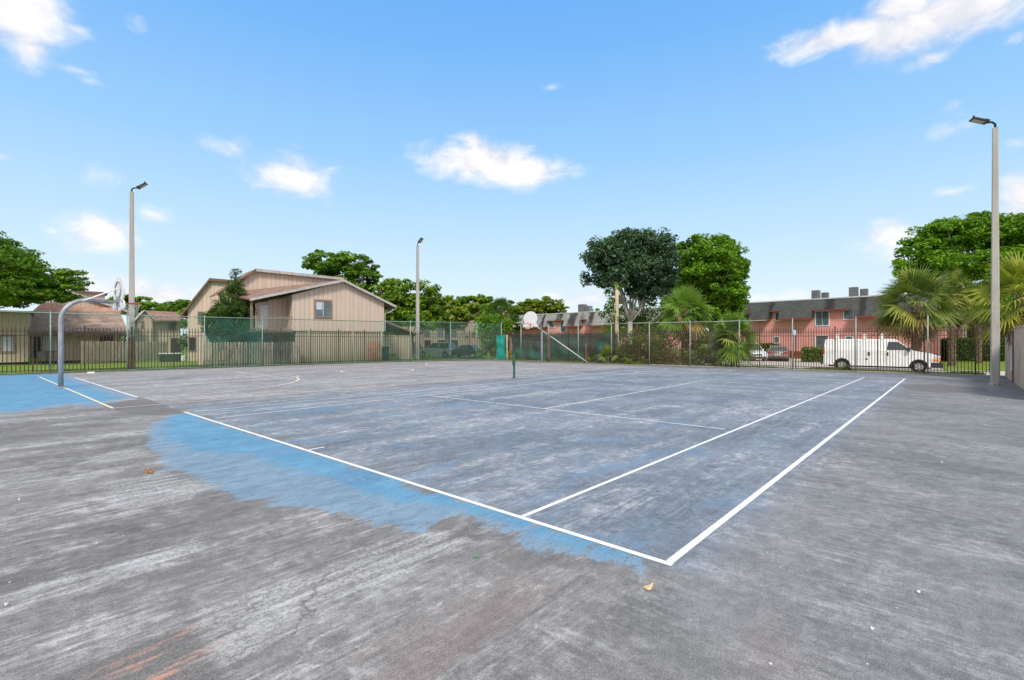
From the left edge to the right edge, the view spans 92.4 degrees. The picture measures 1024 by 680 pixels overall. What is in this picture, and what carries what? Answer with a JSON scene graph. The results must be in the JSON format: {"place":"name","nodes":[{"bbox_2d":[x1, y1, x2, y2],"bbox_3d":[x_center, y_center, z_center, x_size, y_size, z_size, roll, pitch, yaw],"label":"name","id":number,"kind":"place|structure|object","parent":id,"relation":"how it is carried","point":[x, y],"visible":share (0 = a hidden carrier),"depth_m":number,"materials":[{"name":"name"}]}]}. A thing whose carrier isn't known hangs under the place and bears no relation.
{"place":"outdoors","nodes":[
{"label":"outdoors","id":0,"kind":"place"},
{"bbox_2d":[0,342,1004,374],"bbox_3d":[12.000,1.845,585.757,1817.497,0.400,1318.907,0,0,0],"label":"ground","id":1,"kind":"structure","parent":0,"point":[180,364],"depth_m":34.59,"materials":[{"name":"green plant"}]},
{"bbox_2d":[0,231,93,308],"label":"spreading tree","id":2,"kind":"object","parent":1,"relation":"on","point":[26,280],"visible":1,"depth_m":33.12,"materials":[{"name":"green plant"}]},
{"bbox_2d":[0,290,127,362],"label":"tan house","id":3,"kind":"structure","parent":1,"relation":"on","point":[22,319],"depth_m":38.92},
{"bbox_2d":[0,336,14,352],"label":"window","id":4,"kind":"structure","parent":3,"relation":"in","point":[4,337],"depth_m":35.73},
{"bbox_2d":[34,337,40,360],"bbox_3d":[-36.560,0.718,37.749,0.413,1.804,0.058,0,0,-42],"label":"door","id":5,"kind":"structure","parent":3,"relation":"in","point":[38,338],"depth_m":37.75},
{"bbox_2d":[42,336,56,351],"bbox_3d":[-35.993,0.275,38.243,1.008,1.412,0.068,0,0,-42],"label":"window","id":6,"kind":"structure","parent":3,"relation":"in","point":[43,337],"depth_m":38.20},
{"bbox_2d":[100,335,112,341],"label":"high window","id":7,"kind":"structure","parent":3,"relation":"in","point":[101,336],"depth_m":40.47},
{"bbox_2d":[81,341,126,363],"bbox_3d":[-29.369,0.860,35.445,0.105,1.540,4.950,0,0,-9],"label":"board fence","id":8,"kind":"object","parent":1,"relation":"on","point":[120,350],"visible":0.79,"depth_m":35.32,"materials":[{"name":"wood"}]},
{"bbox_2d":[107,294,161,316],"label":"shade tree","id":9,"kind":"object","parent":1,"relation":"on","point":[147,305],"visible":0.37,"depth_m":71.28,"materials":[{"name":"green plant"}]},
{"bbox_2d":[128,181,147,370],"bbox_3d":[-19.607,-3.296,25.652,0.909,10.013,0.424,0,0,-15],"label":"light pole","id":10,"kind":"object","parent":1,"relation":"on","point":[131,322],"visible":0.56,"depth_m":25.52,"materials":[{"name":"concrete"}]},
{"bbox_2d":[135,341,166,360],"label":"board fence","id":11,"kind":"object","parent":1,"relation":"on","point":[146,349],"visible":0.69,"depth_m":40.15,"materials":[{"name":"wood"}]},
{"bbox_2d":[135,310,182,358],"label":"tan house","id":12,"kind":"structure","parent":1,"relation":"on","point":[166,321],"depth_m":47.84,"materials":[{"name":"wood"}]},
{"bbox_2d":[168,322,175,330],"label":"window","id":13,"kind":"structure","parent":12,"relation":"in","point":[170,324],"depth_m":48.37,"materials":[{"name":"grey glass"}]},
{"bbox_2d":[171,338,180,352],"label":"doorway","id":14,"kind":"structure","parent":12,"relation":"in","point":[177,346],"depth_m":48.58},
{"bbox_2d":[159,353,180,361],"bbox_3d":[-27.267,1.415,39.144,1.480,0.680,0.780,0,0,-34],"label":"garden box","id":15,"kind":"object","parent":1,"relation":"on","point":[177,357],"visible":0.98,"depth_m":38.87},
{"bbox_2d":[152,299,190,318],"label":"shade tree","id":16,"kind":"object","parent":1,"relation":"on","point":[175,306],"visible":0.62,"depth_m":68.96,"materials":[{"name":"green plant"}]},
{"bbox_2d":[176,307,187,349],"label":"yard tree","id":17,"kind":"object","parent":1,"relation":"on","point":[183,323],"visible":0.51,"depth_m":43.74,"materials":[{"name":"green plant"}]},
{"bbox_2d":[179,278,231,360],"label":"tan house","id":18,"kind":"structure","parent":1,"relation":"on","point":[199,303],"depth_m":41.76,"materials":[{"name":"wood"}]},
{"bbox_2d":[188,337,194,351],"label":"window","id":19,"kind":"structure","parent":18,"relation":"in","point":[188,337],"depth_m":41.56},
{"bbox_2d":[199,342,211,365],"bbox_3d":[-18.133,0.878,28.983,0.892,1.463,0.105,0,0,9],"label":"board fence","id":20,"kind":"object","parent":1,"relation":"on","point":[201,347],"visible":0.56,"depth_m":28.95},
{"bbox_2d":[197,268,261,352],"bbox_3d":[-18.278,-1.370,32.067,3.870,6.689,3.356,0,0,33],"label":"evergreen tree","id":21,"kind":"object","parent":1,"relation":"on","point":[235,306],"visible":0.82,"depth_m":31.42,"materials":[{"name":"green plant"}]},
{"bbox_2d":[213,342,298,365],"bbox_3d":[-15.592,0.876,30.205,4.966,1.469,0.105,0,0,-42],"label":"board fence","id":22,"kind":"object","parent":1,"relation":"on","point":[255,353],"visible":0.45,"depth_m":30.07,"materials":[{"name":"wood"}]},
{"bbox_2d":[209,268,420,363],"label":"tan house","id":23,"kind":"structure","parent":1,"relation":"on","point":[281,297],"depth_m":34.18,"materials":[{"name":"wood"}]},
{"bbox_2d":[247,306,254,330],"bbox_3d":[-16.863,-1.371,31.710,0.450,1.623,0.120,0,0,-42],"label":"balcony door","id":24,"kind":"structure","parent":23,"relation":"in","point":[248,315],"depth_m":31.60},
{"bbox_2d":[265,336,277,345],"bbox_3d":[-16.047,0.160,32.712,0.800,0.800,0.040,0,0,-42],"label":"porch window","id":25,"kind":"structure","parent":23,"relation":"in","point":[266,337],"depth_m":32.70,"materials":[{"name":"grey glass"}]},
{"bbox_2d":[314,299,331,317],"bbox_3d":[-12.850,-2.088,33.398,1.217,1.252,0.068,0,0,-42],"label":"window","id":26,"kind":"structure","parent":23,"relation":"in","point":[322,308],"depth_m":33.39,"materials":[{"name":"clear glass"}]},
{"bbox_2d":[301,249,383,292],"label":"shade tree","id":27,"kind":"object","parent":1,"relation":"on","point":[335,265],"visible":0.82,"depth_m":55.19,"materials":[{"name":"green plant"}]},
{"bbox_2d":[382,347,389,360],"bbox_3d":[-9.241,1.063,35.715,0.560,1.085,0.590,0,0,-23],"label":"wheeled bin","id":28,"kind":"object","parent":1,"relation":"on","point":[385,352],"visible":0.71,"depth_m":35.48,"materials":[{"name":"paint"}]},
{"bbox_2d":[368,278,446,327],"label":"shade tree","id":29,"kind":"object","parent":1,"relation":"on","point":[404,301],"visible":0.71,"depth_m":49.28,"materials":[{"name":"green plant"}]},
{"bbox_2d":[399,312,438,357],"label":"lean tree","id":30,"kind":"object","parent":1,"relation":"on","point":[411,317],"visible":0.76,"depth_m":46.83,"materials":[{"name":"green plant"}]},
{"bbox_2d":[416,237,422,360],"bbox_3d":[-7.010,-3.037,37.078,0.308,9.295,0.863,0,0,-37],"label":"light pole","id":31,"kind":"object","parent":1,"relation":"on","point":[420,240],"visible":0.98,"depth_m":37.20,"materials":[{"name":"concrete"}]},
{"bbox_2d":[403,305,467,348],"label":"townhouse","id":32,"kind":"structure","parent":1,"relation":"on","point":[458,330],"depth_m":75.58,"materials":[{"name":"beige"}]},
{"bbox_2d":[435,295,487,341],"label":"shade tree","id":33,"kind":"object","parent":1,"relation":"on","point":[456,313],"visible":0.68,"depth_m":58.80,"materials":[{"name":"green plant"}]},
{"bbox_2d":[448,294,506,348],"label":"shade tree","id":34,"kind":"object","parent":1,"relation":"on","point":[482,300],"visible":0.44,"depth_m":74.82,"materials":[{"name":"green plant"}]},
{"bbox_2d":[0,361,956,374],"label":"leaf litter","id":35,"kind":"object","parent":1,"relation":"on","point":[546,361],"visible":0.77,"depth_m":25.40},
{"bbox_2d":[465,311,515,350],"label":"townhouse","id":36,"kind":"structure","parent":1,"relation":"on","point":[471,326],"depth_m":88.16,"materials":[{"name":"beige"}]},
{"bbox_2d":[0,358,985,374],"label":"fence","id":37,"kind":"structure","parent":1,"relation":"on","point":[519,359],"depth_m":27.92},
{"bbox_2d":[473,313,512,359],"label":"corner shrub","id":38,"kind":"object","parent":1,"relation":"on","point":[482,326],"visible":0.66,"depth_m":41.45,"materials":[{"name":"green plant"}]},
{"bbox_2d":[487,295,512,326],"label":"cabbage palm","id":39,"kind":"object","parent":1,"relation":"on","point":[499,303],"visible":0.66,"depth_m":59.74,"materials":[{"name":"green plant"}]},
{"bbox_2d":[490,312,522,348],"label":"shade tree","id":40,"kind":"object","parent":1,"relation":"on","point":[515,318],"visible":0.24,"depth_m":67.53,"materials":[{"name":"green plant"}]},
{"bbox_2d":[0,360,1023,679],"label":"court surface","id":41,"kind":"object","parent":1,"relation":"on","point":[286,568],"visible":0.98,"depth_m":4.25,"materials":[{"name":"asphalt"}]},
{"bbox_2d":[40,377,112,407],"bbox_3d":[-14.759,1.602,16.217,14.552,0.001,0.060,0,0,41],"label":"basketball court end line","id":42,"kind":"object","parent":41,"relation":"on","point":[81,394],"visible":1,"depth_m":13.91,"materials":[{"name":"white paint"}]},
{"bbox_2d":[56,277,140,387],"bbox_3d":[-14.269,-0.260,17.163,2.246,3.940,1.261,0,0,-72],"label":"basketball hoop","id":43,"kind":"object","parent":41,"relation":"on","point":[118,290],"visible":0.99,"depth_m":16.79,"materials":[{"name":"metal"}]},
{"bbox_2d":[0,325,379,373],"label":"iron fence","id":44,"kind":"object","parent":41,"relation":"on","point":[212,332],"visible":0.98,"depth_m":27.05,"materials":[{"name":"metal"}]},
{"bbox_2d":[0,311,381,373],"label":"chain link fence","id":45,"kind":"object","parent":41,"relation":"on","point":[127,369],"visible":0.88,"depth_m":27.13,"materials":[{"name":"metal"}]},
{"bbox_2d":[68,360,622,407],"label":"basketball court worn lines","id":46,"kind":"object","parent":41,"relation":"on","point":[291,382],"visible":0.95,"depth_m":19.65,"materials":[{"name":"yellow paint"}]},
{"bbox_2d":[382,330,499,361],"bbox_3d":[-5.144,0.470,36.926,9.316,2.380,0.068,0,0,-26],"label":"iron fence","id":47,"kind":"object","parent":41,"relation":"on","point":[455,358],"visible":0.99,"depth_m":36.84,"materials":[{"name":"metal"}]},
{"bbox_2d":[382,320,501,361],"bbox_3d":[-5.019,0.135,36.742,9.384,3.050,0.072,0,0,-26],"label":"chain link fence","id":48,"kind":"object","parent":41,"relation":"on","point":[410,321],"visible":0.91,"depth_m":36.91,"materials":[{"name":"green metal"}]},
{"bbox_2d":[496,335,505,359],"bbox_3d":[-0.805,0.600,38.711,0.850,1.980,0.178,0,0,3],"label":"windscreen fabric","id":49,"kind":"object","parent":48,"relation":"hanging from","point":[500,341],"visible":0.99,"depth_m":38.71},
{"bbox_2d":[8,389,922,664],"bbox_3d":[0.835,1.607,7.694,17.968,0.006,12.189,0,0,42],"label":"asphalt grit","id":50,"kind":"object","parent":41,"relation":"on","point":[470,529],"visible":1,"depth_m":4.15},
{"bbox_2d":[75,377,904,565],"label":"tennis court bold lines","id":51,"kind":"object","parent":41,"relation":"on","point":[672,559],"visible":1,"depth_m":5.15,"materials":[{"name":"white paint"}]},
{"bbox_2d":[99,361,899,428],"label":"tennis court worn lines","id":52,"kind":"object","parent":41,"relation":"on","point":[460,391],"visible":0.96,"depth_m":14.87,"materials":[{"name":"white paint"}]},
{"bbox_2d":[506,335,507,359],"bbox_3d":[-0.384,0.744,38.377,0.123,2.203,0.142,0,0,0],"label":"wooden post","id":53,"kind":"object","parent":41,"relation":"on","point":[506,347],"visible":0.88,"depth_m":38.33,"materials":[{"name":"brown wood"}]},
{"bbox_2d":[512,352,514,377],"bbox_3d":[0.089,1.065,20.430,0.220,1.090,0.214,0,0,42],"label":"tennis net post","id":54,"kind":"object","parent":41,"relation":"on","point":[513,362],"visible":0.98,"depth_m":20.39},
{"bbox_2d":[523,311,542,362],"bbox_3d":[1.568,-0.073,32.392,2.021,3.546,1.135,0,0,-36],"label":"basketball hoop","id":55,"kind":"object","parent":41,"relation":"on","point":[530,319],"visible":0.99,"depth_m":32.20,"materials":[{"name":"plastic"}]},
{"bbox_2d":[547,334,550,361],"bbox_3d":[2.667,0.719,35.688,0.267,2.257,0.284,0,0,0],"label":"wooden post","id":56,"kind":"object","parent":41,"relation":"on","point":[548,348],"visible":0.88,"depth_m":35.58,"materials":[{"name":"brown wood"}]},
{"bbox_2d":[537,327,587,362],"bbox_3d":[3.532,0.320,35.115,4.278,2.580,0.070,0,0,38],"label":"slanting pipe","id":57,"kind":"object","parent":41,"relation":"on","point":[564,346],"visible":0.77,"depth_m":34.88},
{"bbox_2d":[548,315,928,373],"bbox_3d":[10.147,0.250,30.309,23.815,2.820,0.072,0,0,37],"label":"chain link fence","id":58,"kind":"object","parent":41,"relation":"on","point":[649,322],"visible":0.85,"depth_m":28.10,"materials":[{"name":"metal"}]},
{"bbox_2d":[512,333,616,362],"bbox_3d":[3.550,0.545,35.786,8.875,2.030,0.155,0,0,37],"label":"windscreen fabric","id":59,"kind":"object","parent":58,"relation":"attached to","point":[524,346],"visible":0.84,"depth_m":35.64,"materials":[{"name":"fabric"}]},
{"bbox_2d":[500,324,989,374],"bbox_3d":[10.322,0.470,30.453,28.304,2.380,0.068,0,0,37],"label":"iron fence","id":60,"kind":"object","parent":41,"relation":"on","point":[510,334],"visible":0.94,"depth_m":27.96,"materials":[{"name":"metal"}]},
{"bbox_2d":[969,115,1002,385],"bbox_3d":[16.802,-3.166,17.385,0.904,9.611,0.390,0,0,13],"label":"light pole","id":61,"kind":"object","parent":41,"relation":"on","point":[995,337],"visible":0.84,"depth_m":17.26,"materials":[{"name":"concrete"}]},
{"bbox_2d":[503,296,569,314],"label":"shade tree","id":62,"kind":"object","parent":1,"relation":"on","point":[537,306],"visible":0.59,"depth_m":105.94,"materials":[{"name":"green plant"}]},
{"bbox_2d":[517,304,696,353],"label":"pink building","id":63,"kind":"structure","parent":1,"relation":"on","point":[588,318],"depth_m":78.28,"materials":[{"name":"paint"}]},
{"bbox_2d":[596,345,619,362],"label":"fan palm seedling","id":64,"kind":"object","parent":1,"relation":"on","point":[607,349],"visible":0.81,"depth_m":33.06,"materials":[{"name":"green plant"}]},
{"bbox_2d":[597,326,631,361],"bbox_3d":[7.478,0.482,35.281,3.102,2.962,2.379,0,0,23],"label":"bed shrub","id":65,"kind":"object","parent":1,"relation":"on","point":[625,329],"visible":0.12,"depth_m":34.93,"materials":[{"name":"green plant"}]},
{"bbox_2d":[615,286,618,360],"bbox_3d":[7.167,-0.905,33.532,0.267,5.503,0.284,0,0,0],"label":"wooden post","id":66,"kind":"object","parent":1,"relation":"on","point":[616,308],"visible":0.67,"depth_m":33.43,"materials":[{"name":"brown wood"}]},
{"bbox_2d":[607,283,622,318],"bbox_3d":[6.997,-2.583,33.551,1.243,2.609,0.860,0,0,0],"label":"pole vine","id":67,"kind":"object","parent":66,"relation":"attached to","point":[613,298],"visible":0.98,"depth_m":33.46,"materials":[{"name":"green plant"}]},
{"bbox_2d":[610,335,629,362],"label":"bed shrub","id":68,"kind":"object","parent":1,"relation":"on","point":[624,343],"visible":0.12,"depth_m":33.91,"materials":[{"name":"green plant"}]},
{"bbox_2d":[613,341,638,361],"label":"fan palm seedling","id":69,"kind":"object","parent":1,"relation":"on","point":[634,357],"visible":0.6,"depth_m":32.92,"materials":[{"name":"green plant"}]},
{"bbox_2d":[578,227,682,343],"bbox_3d":[9.625,-3.527,40.306,8.425,11.888,6.578,0,0,0],"label":"bluish oak","id":70,"kind":"object","parent":1,"relation":"on","point":[644,263],"visible":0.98,"depth_m":39.01,"materials":[{"name":"green plant"}]},
{"bbox_2d":[629,335,647,362],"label":"blade bush","id":71,"kind":"object","parent":1,"relation":"on","point":[634,344],"visible":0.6,"depth_m":32.62,"materials":[{"name":"green plant"}]},
{"bbox_2d":[598,287,681,342],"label":"understorey tree","id":72,"kind":"object","parent":1,"relation":"on","point":[638,320],"visible":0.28,"depth_m":42.97,"materials":[{"name":"green plant"}]},
{"bbox_2d":[624,334,657,360],"bbox_3d":[8.729,0.685,33.650,2.510,2.304,2.263,0,0,-29],"label":"bed shrub","id":73,"kind":"object","parent":1,"relation":"on","point":[641,346],"visible":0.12,"depth_m":33.23,"materials":[{"name":"green plant"}]},
{"bbox_2d":[628,318,669,362],"bbox_3d":[9.753,0.333,34.215,3.198,3.708,3.196,0,0,0],"label":"bed shrub","id":74,"kind":"object","parent":1,"relation":"on","point":[657,330],"visible":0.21,"depth_m":33.83,"materials":[{"name":"green plant"}]},
{"bbox_2d":[647,332,663,363],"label":"blade bush","id":75,"kind":"object","parent":1,"relation":"on","point":[658,344],"visible":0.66,"depth_m":31.82,"materials":[{"name":"green plant"}]},
{"bbox_2d":[643,339,676,363],"bbox_3d":[9.801,0.834,32.176,2.082,1.934,2.074,0,0,-15],"label":"bed shrub","id":76,"kind":"object","parent":1,"relation":"on","point":[661,351],"visible":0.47,"depth_m":32.13,"materials":[{"name":"green plant"}]},
{"bbox_2d":[650,337,680,361],"bbox_3d":[10.158,0.757,33.027,2.142,2.278,2.486,0,0,0],"label":"bed shrub","id":77,"kind":"object","parent":1,"relation":"on","point":[667,344],"visible":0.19,"depth_m":32.61,"materials":[{"name":"green plant"}]},
{"bbox_2d":[665,347,682,364],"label":"blade bush","id":78,"kind":"object","parent":1,"relation":"on","point":[671,354],"visible":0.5,"depth_m":31.44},
{"bbox_2d":[661,319,707,364],"bbox_3d":[11.716,0.366,33.789,3.546,3.519,3.317,0,0,0],"label":"bed shrub","id":79,"kind":"object","parent":1,"relation":"on","point":[697,346],"visible":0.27,"depth_m":33.14,"materials":[{"name":"green plant"}]},
{"bbox_2d":[676,346,694,364],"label":"bed shrub","id":80,"kind":"object","parent":1,"relation":"on","point":[684,356],"visible":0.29,"depth_m":31.96,"materials":[{"name":"green plant"}]},
{"bbox_2d":[655,283,716,363],"bbox_3d":[11.900,-0.906,33.550,4.031,5.973,3.979,0,0,0],"label":"cabbage palm","id":81,"kind":"object","parent":1,"relation":"on","point":[683,295],"visible":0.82,"depth_m":32.91,"materials":[{"name":"green plant"}]},
{"bbox_2d":[688,351,710,365],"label":"bed shrub","id":82,"kind":"object","parent":1,"relation":"on","point":[697,354],"visible":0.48,"depth_m":30.69,"materials":[{"name":"green plant"}]},
{"bbox_2d":[680,341,722,363],"bbox_3d":[12.992,1.140,33.013,2.861,2.240,2.260,0,0,42],"label":"bed shrub","id":83,"kind":"object","parent":1,"relation":"on","point":[707,360],"visible":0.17,"depth_m":32.77,"materials":[{"name":"green plant"}]},
{"bbox_2d":[659,232,750,356],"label":"shade tree","id":84,"kind":"object","parent":1,"relation":"on","point":[717,269],"visible":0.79,"depth_m":48.22,"materials":[{"name":"green plant"}]},
{"bbox_2d":[697,329,729,346],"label":"distant tree","id":85,"kind":"object","parent":1,"relation":"on","point":[701,334],"visible":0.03,"depth_m":102.00,"materials":[{"name":"green plant"}]},
{"bbox_2d":[706,309,765,367],"bbox_3d":[13.331,-0.021,29.178,3.454,3.852,3.369,0,0,0],"label":"cabbage palm","id":86,"kind":"object","parent":1,"relation":"on","point":[732,324],"visible":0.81,"depth_m":28.71,"materials":[{"name":"green plant"}]},
{"bbox_2d":[526,360,1004,375],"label":"fence kerb","id":87,"kind":"structure","parent":1,"relation":"on","point":[811,369],"depth_m":26.18,"materials":[{"name":"concrete"}]},
{"bbox_2d":[756,342,776,350],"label":"clipped hedge","id":88,"kind":"object","parent":1,"relation":"on","point":[768,345],"visible":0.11,"depth_m":56.22,"materials":[{"name":"green plant"}]},
{"bbox_2d":[647,358,945,371],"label":"parking lot","id":89,"kind":"structure","parent":1,"relation":"on","point":[800,363],"depth_m":39.74,"materials":[{"name":"asphalt"}]},
{"bbox_2d":[740,344,767,360],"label":"parked car","id":90,"kind":"object","parent":89,"relation":"on","point":[761,355],"visible":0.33,"depth_m":45.86,"materials":[{"name":"white paint"}]},
{"bbox_2d":[767,346,789,360],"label":"parked car","id":91,"kind":"object","parent":89,"relation":"on","point":[780,352],"visible":0.59,"depth_m":45.59,"materials":[{"name":"beige paint"}]},
{"bbox_2d":[820,334,942,371],"bbox_3d":[23.664,0.840,31.706,6.180,2.380,2.480,0,0,37],"label":"cargo van","id":92,"kind":"object","parent":89,"relation":"on","point":[864,351],"visible":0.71,"depth_m":31.02,"materials":[{"name":"white metal"}]},
{"bbox_2d":[800,346,822,361],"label":"clipped hedge","id":93,"kind":"object","parent":1,"relation":"on","point":[811,354],"visible":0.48,"depth_m":43.67,"materials":[{"name":"green plant"}]},
{"bbox_2d":[731,287,947,357],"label":"pink building","id":94,"kind":"structure","parent":1,"relation":"on","point":[818,310],"depth_m":52.54,"materials":[{"name":"paint"}]},
{"bbox_2d":[815,336,828,349],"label":"window","id":95,"kind":"structure","parent":94,"relation":"in","point":[824,338],"depth_m":52.45,"materials":[{"name":"glass"}]},
{"bbox_2d":[815,311,829,325],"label":"window","id":96,"kind":"structure","parent":94,"relation":"in","point":[822,318],"depth_m":52.31,"materials":[{"name":"glass"}]},
{"bbox_2d":[843,310,853,319],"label":"window","id":97,"kind":"structure","parent":94,"relation":"in","point":[847,314],"depth_m":50.60,"materials":[{"name":"glass"}]},
{"bbox_2d":[866,263,970,351],"bbox_3d":[28.822,-1.650,35.344,5.956,7.789,5.983,0,0,-9],"label":"cabbage palm","id":98,"kind":"object","parent":1,"relation":"on","point":[910,284],"visible":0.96,"depth_m":34.57,"materials":[{"name":"green plant"}]},
{"bbox_2d":[923,266,987,365],"bbox_3d":[34.167,-1.747,38.056,4.137,7.984,3.808,0,0,19],"label":"cabbage palm","id":99,"kind":"object","parent":1,"relation":"on","point":[955,276],"visible":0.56,"depth_m":37.74,"materials":[{"name":"green plant"}]},
{"bbox_2d":[889,210,1023,337],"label":"shade tree","id":100,"kind":"object","parent":1,"relation":"on","point":[939,244],"visible":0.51,"depth_m":48.44,"materials":[{"name":"green plant"}]},
{"bbox_2d":[941,337,1004,361],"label":"clipped hedge","id":101,"kind":"object","parent":1,"relation":"on","point":[1002,350],"visible":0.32,"depth_m":45.85,"materials":[{"name":"green plant"}]},
{"bbox_2d":[966,325,1003,337],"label":"distant tree","id":102,"kind":"object","parent":1,"relation":"on","point":[973,332],"visible":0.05,"depth_m":78.96,"materials":[{"name":"green plant"}]},
{"bbox_2d":[958,278,1012,363],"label":"cabbage palm","id":103,"kind":"object","parent":1,"relation":"on","point":[976,322],"visible":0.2,"depth_m":41.81,"materials":[{"name":"green plant"}]},
{"bbox_2d":[960,251,1023,348],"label":"cabbage palm","id":104,"kind":"object","parent":1,"relation":"on","point":[1011,272],"visible":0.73,"depth_m":19.22,"materials":[{"name":"green plant"}]},
{"bbox_2d":[1005,325,1023,389],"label":"stucco wall","id":105,"kind":"structure","parent":1,"relation":"on","point":[1014,362],"depth_m":17.60,"materials":[{"name":"paint"}]},
{"bbox_2d":[0,0,1023,339],"label":"sky","id":106,"kind":"structure","parent":0,"point":[504,136],"materials":[{"name":"blue"}]},
{"bbox_2d":[700,364,1004,374],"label":"road","id":107,"kind":"structure","parent":0,"point":[902,370],"depth_m":31.11,"materials":[{"name":"asphalt"}]},
{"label":"car park","id":108,"kind":"structure","parent":0,"visible":0},
{"bbox_2d":[420,342,454,357],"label":"parked car","id":109,"kind":"object","parent":108,"relation":"on","point":[443,348],"visible":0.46,"depth_m":55.09,"materials":[{"name":"silver metal"}]},
{"bbox_2d":[449,345,485,357],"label":"parked car","id":110,"kind":"object","parent":108,"relation":"on","point":[464,351],"visible":0.61,"depth_m":54.14,"materials":[{"name":"grey paint"}]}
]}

